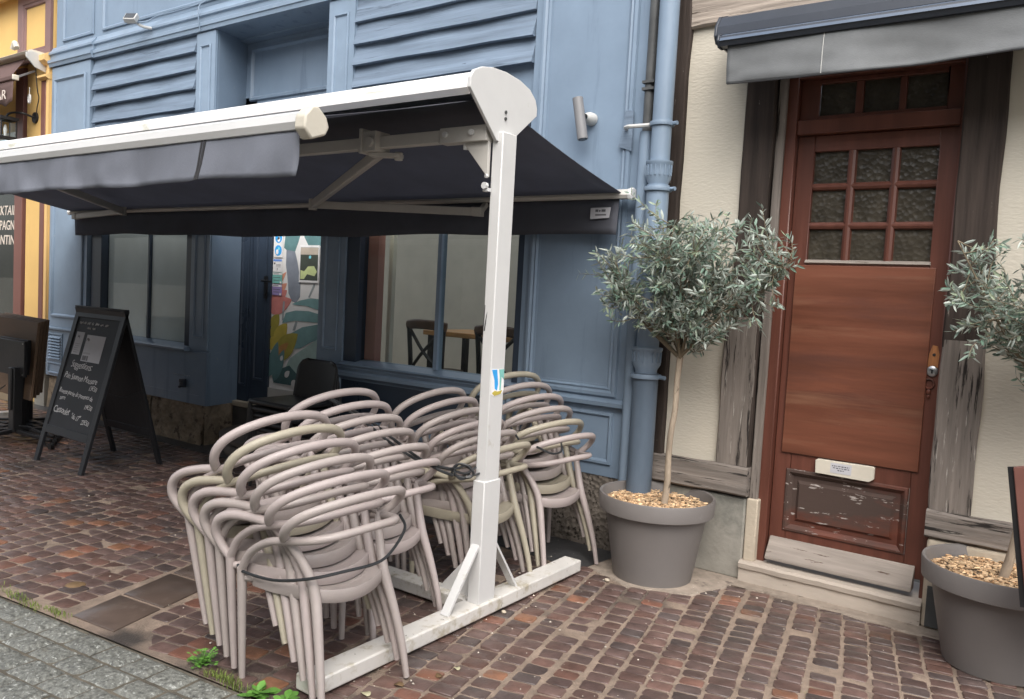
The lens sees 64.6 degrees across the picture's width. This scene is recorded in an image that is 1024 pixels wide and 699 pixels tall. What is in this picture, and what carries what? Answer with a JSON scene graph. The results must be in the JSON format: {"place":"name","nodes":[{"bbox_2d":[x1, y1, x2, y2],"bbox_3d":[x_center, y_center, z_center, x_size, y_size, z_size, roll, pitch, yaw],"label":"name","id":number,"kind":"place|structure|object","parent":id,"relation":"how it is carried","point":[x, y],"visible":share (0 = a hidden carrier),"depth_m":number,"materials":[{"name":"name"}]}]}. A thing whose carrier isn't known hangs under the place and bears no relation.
{"place":"outdoors","nodes":[
{"label":"outdoors","id":0,"kind":"place"},
{"bbox_2d":[0,597,252,698],"bbox_3d":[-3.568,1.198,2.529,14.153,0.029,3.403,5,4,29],"label":"road","id":1,"kind":"structure","parent":0,"point":[64,686],"depth_m":3.18,"materials":[{"name":"stone"}]},
{"bbox_2d":[72,560,236,631],"bbox_3d":[-1.714,1.208,4.041,0.288,0.033,0.991,4,4,18],"label":"drain strip","id":2,"kind":"object","parent":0,"point":[114,614],"visible":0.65,"depth_m":3.85,"materials":[{"name":"stone"}]},
{"bbox_2d":[0,392,610,566],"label":"cement apron","id":3,"kind":"object","parent":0,"point":[557,548],"visible":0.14,"depth_m":5.11,"materials":[{"name":"grey concrete"}]},
{"bbox_2d":[0,0,56,405],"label":"yellow shopfront","id":4,"kind":"object","parent":3,"relation":"on","point":[25,224],"visible":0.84,"depth_m":9.47,"materials":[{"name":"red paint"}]},
{"bbox_2d":[0,194,13,313],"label":"window","id":5,"kind":"structure","parent":4,"relation":"in","point":[6,201],"depth_m":11.78,"materials":[{"name":"red paint"}]},
{"bbox_2d":[0,111,38,139],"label":"wall lantern","id":6,"kind":"object","parent":4,"relation":"attached to","point":[7,118],"depth_m":9.25,"materials":[{"name":"black metal"}]},
{"bbox_2d":[0,40,45,106],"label":"brown awning","id":7,"kind":"object","parent":4,"relation":"attached to","point":[10,65],"visible":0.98,"depth_m":9.08,"materials":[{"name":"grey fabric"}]},
{"bbox_2d":[35,68,38,119],"bbox_3d":[-5.413,-2.965,9.227,0.052,0.712,0.190,1,4,-28],"label":"lantern cable","id":8,"kind":"object","parent":4,"relation":"attached to","point":[37,93],"visible":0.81,"depth_m":9.18,"materials":[{"name":"black rubber"}]},
{"bbox_2d":[219,424,321,465],"bbox_3d":[-2.095,0.880,7.074,1.722,0.186,0.555,6,5,35],"label":"stone step","id":9,"kind":"object","parent":3,"relation":"on","point":[230,448],"visible":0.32,"depth_m":7.15,"materials":[{"name":"stone"}]},
{"bbox_2d":[46,0,650,550],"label":"blue shopfront","id":10,"kind":"object","parent":3,"relation":"on","point":[224,328],"visible":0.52,"depth_m":7.24,"materials":[{"name":"paint"}]},
{"bbox_2d":[123,13,151,29],"bbox_3d":[-3.576,-3.156,7.768,0.286,0.125,0.126,2,4,-14],"label":"floodlight","id":11,"kind":"object","parent":10,"relation":"attached to","point":[130,18],"visible":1,"depth_m":7.73,"materials":[{"name":"grey plastic"}]},
{"bbox_2d":[90,234,191,350],"bbox_3d":[-3.736,-0.851,8.151,1.855,1.585,0.180,6,5,35],"label":"window","id":12,"kind":"structure","parent":10,"relation":"in","point":[147,276],"depth_m":8.15,"materials":[{"name":"grey glass"}]},
{"bbox_2d":[137,0,210,30],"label":"power cable","id":13,"kind":"object","parent":10,"relation":"attached to","point":[200,3],"visible":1,"depth_m":7.53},
{"bbox_2d":[249,236,320,398],"bbox_3d":[-1.887,-0.495,7.291,1.470,2.080,0.126,6,5,35],"label":"door","id":14,"kind":"structure","parent":10,"relation":"in","point":[286,269],"depth_m":7.51,"materials":[{"name":"blue paint"}]},
{"bbox_2d":[337,234,524,386],"bbox_3d":[-0.586,-0.565,5.933,1.700,1.520,0.222,6,5,35],"label":"window","id":15,"kind":"structure","parent":10,"relation":"in","point":[366,255],"depth_m":6.33,"materials":[{"name":"blue paint"}]},
{"bbox_2d":[423,329,511,371],"bbox_3d":[-0.043,0.370,7.262,1.500,1.000,0.650,6,5,35],"label":"bistro table","id":16,"kind":"object","parent":10,"relation":"on","point":[465,335],"visible":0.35,"depth_m":7.42,"materials":[{"name":"brown wood"}]},
{"bbox_2d":[474,325,513,373],"bbox_3d":[-0.034,0.257,6.792,0.468,0.920,0.492,6,5,35],"label":"bistro chair","id":17,"kind":"object","parent":10,"relation":"on","point":[478,331],"visible":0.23,"depth_m":6.71,"materials":[{"name":"brown wood"}]},
{"bbox_2d":[572,96,597,140],"bbox_3d":[0.443,-1.424,5.020,0.125,0.270,0.132,6,5,35],"label":"wall spotlight","id":18,"kind":"object","parent":10,"relation":"attached to","point":[582,120],"depth_m":4.97,"materials":[{"name":"grey metal"}]},
{"bbox_2d":[618,110,634,150],"bbox_3d":[0.692,-1.324,4.904,0.090,0.245,0.012,6,5,35],"label":"patch plate","id":19,"kind":"object","parent":10,"relation":"attached to","point":[626,140],"visible":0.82,"depth_m":4.89,"materials":[{"name":"blue metal"}]},
{"bbox_2d":[618,0,659,480],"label":"thin pipe","id":20,"kind":"object","parent":10,"relation":"attached to","point":[648,82],"visible":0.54,"depth_m":4.79,"materials":[{"name":"metal"}]},
{"bbox_2d":[623,0,679,493],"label":"downpipe","id":21,"kind":"object","parent":10,"relation":"attached to","point":[646,354],"visible":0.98,"depth_m":4.70,"materials":[{"name":"metal"}]},
{"bbox_2d":[406,319,462,371],"bbox_3d":[-0.659,0.194,7.237,0.468,0.920,0.492,6,5,35],"label":"bistro chair","id":22,"kind":"object","parent":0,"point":[411,324],"visible":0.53,"depth_m":7.05,"materials":[{"name":"brown wood"}]},
{"bbox_2d":[0,399,1023,698],"bbox_3d":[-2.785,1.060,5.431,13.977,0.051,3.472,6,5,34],"label":"pavement","id":23,"kind":"structure","parent":0,"point":[788,677],"depth_m":3.88,"materials":[{"name":"brick"}]},
{"bbox_2d":[0,581,39,612],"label":"grass tuft","id":24,"kind":"object","parent":23,"relation":"on","point":[12,595],"visible":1,"depth_m":3.81,"materials":[{"name":"green plant"}]},
{"bbox_2d":[0,316,53,448],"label":"folding table","id":25,"kind":"object","parent":23,"relation":"on","point":[13,362],"visible":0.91,"depth_m":7.29,"materials":[{"name":"black metal"}]},
{"bbox_2d":[0,385,45,446],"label":"loose cable","id":26,"kind":"object","parent":25,"relation":"hanging from","point":[25,425],"visible":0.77,"depth_m":7.13,"materials":[{"name":"black rubber"}]},
{"bbox_2d":[0,314,56,444],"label":"folding table","id":27,"kind":"object","parent":23,"relation":"on","point":[54,441],"visible":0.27,"depth_m":7.43,"materials":[{"name":"black metal"}]},
{"bbox_2d":[0,313,59,440],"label":"folding table","id":28,"kind":"object","parent":23,"relation":"on","point":[57,437],"visible":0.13,"depth_m":7.64,"materials":[{"name":"black metal"}]},
{"bbox_2d":[0,312,61,436],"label":"folding table","id":29,"kind":"object","parent":23,"relation":"on","point":[31,418],"visible":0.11,"depth_m":7.82,"materials":[{"name":"black metal"}]},
{"bbox_2d":[37,602,71,620],"bbox_3d":[-2.075,1.192,3.681,0.319,0.022,0.068,6,5,35],"label":"grass tuft","id":30,"kind":"object","parent":23,"relation":"on","point":[56,610],"visible":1,"depth_m":3.68,"materials":[{"name":"green plant"}]},
{"bbox_2d":[64,581,85,587],"bbox_3d":[-2.170,1.167,4.022,0.096,0.010,0.096,6,5,35],"label":"fallen leaf","id":31,"kind":"object","parent":23,"relation":"on","point":[75,584],"visible":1,"depth_m":4.01,"materials":[{"name":"brown plant"}]},
{"bbox_2d":[33,305,161,475],"bbox_3d":[-3.380,0.295,6.638,0.780,1.280,0.668,6,5,35],"label":"chalkboard sign","id":32,"kind":"object","parent":23,"relation":"on","point":[99,373],"visible":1,"depth_m":6.57,"materials":[{"name":"black paint"}]},
{"bbox_2d":[187,647,217,668],"bbox_3d":[-1.246,1.242,3.263,0.119,0.061,0.112,1,4,-30],"label":"weed","id":33,"kind":"object","parent":23,"relation":"on","point":[206,658],"visible":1,"depth_m":3.27,"materials":[{"name":"green plant"}]},
{"bbox_2d":[195,667,226,683],"bbox_3d":[-1.159,1.272,3.169,0.162,0.030,0.084,6,5,35],"label":"grass tuft","id":34,"kind":"object","parent":23,"relation":"on","point":[216,676],"visible":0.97,"depth_m":3.18,"materials":[{"name":"green plant"}]},
{"bbox_2d":[213,669,262,693],"bbox_3d":[-1.066,1.279,3.100,0.279,0.035,0.099,6,5,35],"label":"grass tuft","id":35,"kind":"object","parent":23,"relation":"on","point":[229,679],"visible":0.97,"depth_m":3.12,"materials":[{"name":"green plant"}]},
{"bbox_2d":[237,680,281,698],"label":"weed","id":36,"kind":"object","parent":23,"relation":"on","point":[260,686],"visible":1,"depth_m":3.05,"materials":[{"name":"green plant"}]},
{"bbox_2d":[273,689,299,698],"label":"weed","id":37,"kind":"object","parent":23,"relation":"on","point":[289,693],"visible":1,"depth_m":3.04,"materials":[{"name":"green plant"}]},
{"bbox_2d":[248,397,341,485],"bbox_3d":[-1.643,0.672,6.199,0.494,0.766,0.513,6,5,35],"label":"black chair","id":38,"kind":"object","parent":23,"relation":"on","point":[267,430],"visible":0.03,"depth_m":6.05,"materials":[{"name":"plastic"}]},
{"bbox_2d":[251,397,339,452],"bbox_3d":[-1.647,0.619,6.186,0.494,0.766,0.513,6,5,35],"label":"black chair","id":39,"kind":"object","parent":38,"relation":"on","point":[276,426],"visible":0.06,"depth_m":5.97,"materials":[{"name":"plastic"}]},
{"bbox_2d":[249,382,339,453],"bbox_3d":[-1.651,0.567,6.173,0.494,0.766,0.513,6,5,35],"label":"black chair","id":40,"kind":"object","parent":39,"relation":"on","point":[259,415],"visible":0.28,"depth_m":6.05,"materials":[{"name":"plastic"}]},
{"bbox_2d":[249,375,338,442],"bbox_3d":[-1.655,0.514,6.160,0.494,0.766,0.513,6,5,35],"label":"black chair","id":41,"kind":"object","parent":40,"relation":"on","point":[265,409],"visible":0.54,"depth_m":6.04,"materials":[{"name":"plastic"}]},
{"bbox_2d":[245,358,337,442],"bbox_3d":[-1.659,0.462,6.146,0.494,0.766,0.513,6,5,35],"label":"black chair","id":42,"kind":"object","parent":41,"relation":"on","point":[314,377],"visible":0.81,"depth_m":6.26,"materials":[{"name":"plastic"}]},
{"bbox_2d":[0,66,635,696],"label":"double awning","id":43,"kind":"object","parent":23,"relation":"on","point":[472,152],"visible":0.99,"depth_m":4.16,"materials":[{"name":"white paint"}]},
{"bbox_2d":[237,486,408,698],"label":"armchair","id":44,"kind":"object","parent":23,"relation":"on","point":[365,581],"visible":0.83,"depth_m":3.05,"materials":[{"name":"beige plastic"}]},
{"bbox_2d":[211,469,399,698],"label":"armchair","id":45,"kind":"object","parent":44,"relation":"on","point":[366,555],"visible":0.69,"depth_m":3.10,"materials":[{"name":"beige plastic"}]},
{"bbox_2d":[199,453,390,680],"bbox_3d":[-0.851,0.815,3.293,0.532,0.800,0.604,-1,3,40],"label":"armchair","id":46,"kind":"object","parent":45,"relation":"on","point":[335,552],"visible":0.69,"depth_m":3.15,"materials":[{"name":"beige plastic"}]},
{"bbox_2d":[188,438,380,662],"bbox_3d":[-0.909,0.772,3.337,0.532,0.801,0.604,-5,1,40],"label":"armchair","id":47,"kind":"object","parent":46,"relation":"on","point":[239,492],"visible":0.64,"depth_m":3.19,"materials":[{"name":"beige plastic"}]},
{"bbox_2d":[177,424,370,643],"bbox_3d":[-0.967,0.730,3.382,0.532,0.800,0.604,-9,-2,40],"label":"armchair","id":48,"kind":"object","parent":47,"relation":"on","point":[226,479],"visible":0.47,"depth_m":3.23,"materials":[{"name":"beige plastic"}]},
{"bbox_2d":[167,410,330,625],"bbox_3d":[-1.026,0.689,3.428,0.532,0.800,0.604,-13,-4,40],"label":"armchair","id":49,"kind":"object","parent":48,"relation":"on","point":[213,467],"visible":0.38,"depth_m":3.28,"materials":[{"name":"beige plastic"}]},
{"bbox_2d":[236,514,405,581],"bbox_3d":[-0.715,0.778,3.094,0.646,0.202,0.313,2,4,-17],"label":"security cable","id":50,"kind":"object","parent":44,"relation":"attached to","point":[338,572],"visible":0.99,"depth_m":3.03,"materials":[{"name":"black rubber"}]},
{"bbox_2d":[361,691,370,695],"bbox_3d":[-0.559,1.315,3.097,0.043,0.008,0.028,4,4,17],"label":"fallen leaf","id":51,"kind":"object","parent":23,"relation":"on","point":[367,693],"visible":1,"depth_m":3.09,"materials":[{"name":"beige plant"}]},
{"bbox_2d":[344,458,442,640],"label":"armchair","id":52,"kind":"object","parent":23,"relation":"on","point":[413,536],"visible":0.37,"depth_m":3.73,"materials":[{"name":"beige plastic"}]},
{"bbox_2d":[279,443,435,634],"bbox_3d":[-0.688,0.820,3.812,0.532,0.800,0.604,2,4,40],"label":"armchair","id":53,"kind":"object","parent":52,"relation":"on","point":[409,517],"visible":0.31,"depth_m":3.70,"materials":[{"name":"beige plastic"}]},
{"bbox_2d":[269,427,428,616],"bbox_3d":[-0.749,0.768,3.858,0.532,0.800,0.604,-2,2,40],"label":"armchair","id":54,"kind":"object","parent":53,"relation":"on","point":[393,460],"visible":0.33,"depth_m":3.74,"materials":[{"name":"beige plastic"}]},
{"bbox_2d":[259,414,420,600],"bbox_3d":[-0.799,0.719,3.891,0.532,0.800,0.604,-6,-1,40],"label":"armchair","id":55,"kind":"object","parent":54,"relation":"on","point":[362,420],"visible":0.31,"depth_m":3.74,"materials":[{"name":"beige plastic"}]},
{"bbox_2d":[250,400,413,560],"bbox_3d":[-0.850,0.670,3.937,0.532,0.800,0.604,-10,-3,40],"label":"armchair","id":56,"kind":"object","parent":55,"relation":"on","point":[350,406],"visible":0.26,"depth_m":3.79,"materials":[{"name":"beige plastic"}]},
{"bbox_2d":[244,388,379,499],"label":"armchair","id":57,"kind":"object","parent":56,"relation":"on","point":[328,395],"visible":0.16,"depth_m":3.82,"materials":[{"name":"beige plastic"}]},
{"bbox_2d":[329,398,452,476],"bbox_3d":[-0.590,0.412,3.828,0.659,0.323,0.091,4,4,18],"label":"security cable","id":58,"kind":"object","parent":55,"relation":"attached to","point":[413,457],"visible":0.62,"depth_m":3.78,"materials":[{"name":"black rubber"}]},
{"bbox_2d":[436,463,479,480],"bbox_3d":[-0.228,0.566,3.838,0.437,0.101,0.120,0,5,-41],"label":"cable coil","id":59,"kind":"object","parent":52,"relation":"hanging from","point":[455,467],"visible":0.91,"depth_m":3.81,"materials":[{"name":"black rubber"}]},
{"bbox_2d":[394,681,403,686],"bbox_3d":[-0.444,1.315,3.181,0.037,0.008,0.032,2,4,-22],"label":"fallen leaf","id":60,"kind":"object","parent":23,"relation":"on","point":[399,683],"visible":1,"depth_m":3.18,"materials":[{"name":"brown plant"}]},
{"bbox_2d":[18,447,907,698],"bbox_3d":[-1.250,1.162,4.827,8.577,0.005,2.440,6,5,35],"label":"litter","id":61,"kind":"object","parent":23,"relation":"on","point":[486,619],"visible":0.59,"depth_m":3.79,"materials":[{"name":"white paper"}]},
{"bbox_2d":[401,441,531,573],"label":"armchair","id":62,"kind":"object","parent":23,"relation":"on","point":[508,508],"visible":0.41,"depth_m":4.21,"materials":[{"name":"beige plastic"}]},
{"bbox_2d":[390,429,524,571],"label":"armchair","id":63,"kind":"object","parent":62,"relation":"on","point":[459,503],"visible":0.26,"depth_m":4.21,"materials":[{"name":"beige plastic"}]},
{"bbox_2d":[395,419,517,568],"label":"armchair","id":64,"kind":"object","parent":63,"relation":"on","point":[447,493],"visible":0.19,"depth_m":4.16,"materials":[{"name":"beige plastic"}]},
{"bbox_2d":[388,407,509,567],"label":"armchair","id":65,"kind":"object","parent":64,"relation":"on","point":[423,428],"visible":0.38,"depth_m":4.21,"materials":[{"name":"beige plastic"}]},
{"bbox_2d":[361,396,501,555],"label":"armchair","id":66,"kind":"object","parent":65,"relation":"on","point":[410,419],"visible":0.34,"depth_m":4.28,"materials":[{"name":"beige plastic"}]},
{"bbox_2d":[388,387,466,543],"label":"armchair","id":67,"kind":"object","parent":66,"relation":"on","point":[399,408],"visible":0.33,"depth_m":4.34,"materials":[{"name":"beige plastic"}]},
{"bbox_2d":[510,427,562,454],"bbox_3d":[0.061,0.483,4.342,0.527,0.158,0.155,1,4,-33],"label":"security cable","id":68,"kind":"object","parent":63,"relation":"attached to","point":[545,451],"visible":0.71,"depth_m":4.36,"materials":[{"name":"black rubber"}]},
{"bbox_2d":[501,432,597,565],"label":"armchair","id":69,"kind":"object","parent":23,"relation":"on","point":[569,495],"visible":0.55,"depth_m":4.59,"materials":[{"name":"beige plastic"}]},
{"bbox_2d":[504,418,591,565],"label":"armchair","id":70,"kind":"object","parent":69,"relation":"on","point":[560,482],"visible":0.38,"depth_m":4.63,"materials":[{"name":"beige plastic"}]},
{"bbox_2d":[501,405,584,551],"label":"armchair","id":71,"kind":"object","parent":70,"relation":"on","point":[543,473],"visible":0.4,"depth_m":4.67,"materials":[{"name":"beige plastic"}]},
{"bbox_2d":[469,393,578,537],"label":"armchair","id":72,"kind":"object","parent":71,"relation":"on","point":[543,455],"visible":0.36,"depth_m":4.74,"materials":[{"name":"beige plastic"}]},
{"bbox_2d":[445,382,573,524],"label":"armchair","id":73,"kind":"object","parent":72,"relation":"on","point":[524,385],"visible":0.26,"depth_m":4.84,"materials":[{"name":"beige plastic"}]},
{"bbox_2d":[439,371,546,490],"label":"armchair","id":74,"kind":"object","parent":73,"relation":"on","point":[475,391],"visible":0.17,"depth_m":4.91,"materials":[{"name":"beige plastic"}]},
{"bbox_2d":[737,559,921,625],"bbox_3d":[1.762,1.290,4.469,0.940,0.129,0.338,6,5,35],"label":"doorstep","id":75,"kind":"object","parent":23,"relation":"on","point":[890,603],"visible":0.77,"depth_m":4.32,"materials":[{"name":"stone"}]},
{"bbox_2d":[652,0,1023,629],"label":"timbered house","id":76,"kind":"structure","parent":23,"relation":"on","point":[837,413],"depth_m":4.34,"materials":[{"name":"beige paint"}]},
{"bbox_2d":[764,126,959,591],"bbox_3d":[1.838,0.032,4.319,0.796,2.365,0.137,6,5,35],"label":"door","id":77,"kind":"structure","parent":76,"relation":"in","point":[873,211],"depth_m":4.31,"materials":[{"name":"brown wood"}]},
{"bbox_2d":[714,0,1023,84],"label":"dark awning","id":78,"kind":"object","parent":76,"relation":"attached to","point":[823,38],"visible":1,"depth_m":3.84,"materials":[{"name":"fabric"}]},
{"bbox_2d":[800,64,965,120],"bbox_3d":[1.938,-1.337,4.264,0.800,0.227,0.050,6,5,35],"label":"transom window","id":79,"kind":"structure","parent":76,"relation":"in","point":[937,88],"depth_m":4.25,"materials":[{"name":"brown glass"}]},
{"bbox_2d":[921,230,1023,686],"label":"potted olive tree","id":80,"kind":"object","parent":23,"relation":"on","point":[979,610],"visible":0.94,"depth_m":3.52,"materials":[{"name":"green plant"}]},
{"bbox_2d":[1007,466,1023,607],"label":"tilted board","id":81,"kind":"object","parent":23,"relation":"on","point":[1016,480],"visible":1,"depth_m":3.18,"materials":[{"name":"black paint"}]},
{"bbox_2d":[589,559,737,596],"bbox_3d":[0.857,1.298,4.642,0.766,0.018,0.639,6,5,35],"label":"mortar patch","id":82,"kind":"object","parent":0,"point":[702,580],"visible":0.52,"depth_m":4.55,"materials":[{"name":"beige concrete"}]},
{"bbox_2d":[576,187,804,587],"bbox_3d":[0.879,0.207,4.463,1.318,2.194,0.792,6,5,35],"label":"potted olive tree","id":83,"kind":"object","parent":82,"relation":"on","point":[655,534],"visible":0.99,"depth_m":4.35,"materials":[{"name":"green plant"}]},
{"bbox_2d":[730,580,939,640],"bbox_3d":[2.524,1.449,3.719,3.166,0.018,0.226,6,5,35],"label":"mortar strip","id":84,"kind":"object","parent":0,"point":[920,630],"visible":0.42,"depth_m":4.21,"materials":[{"name":"beige concrete"}]}
]}

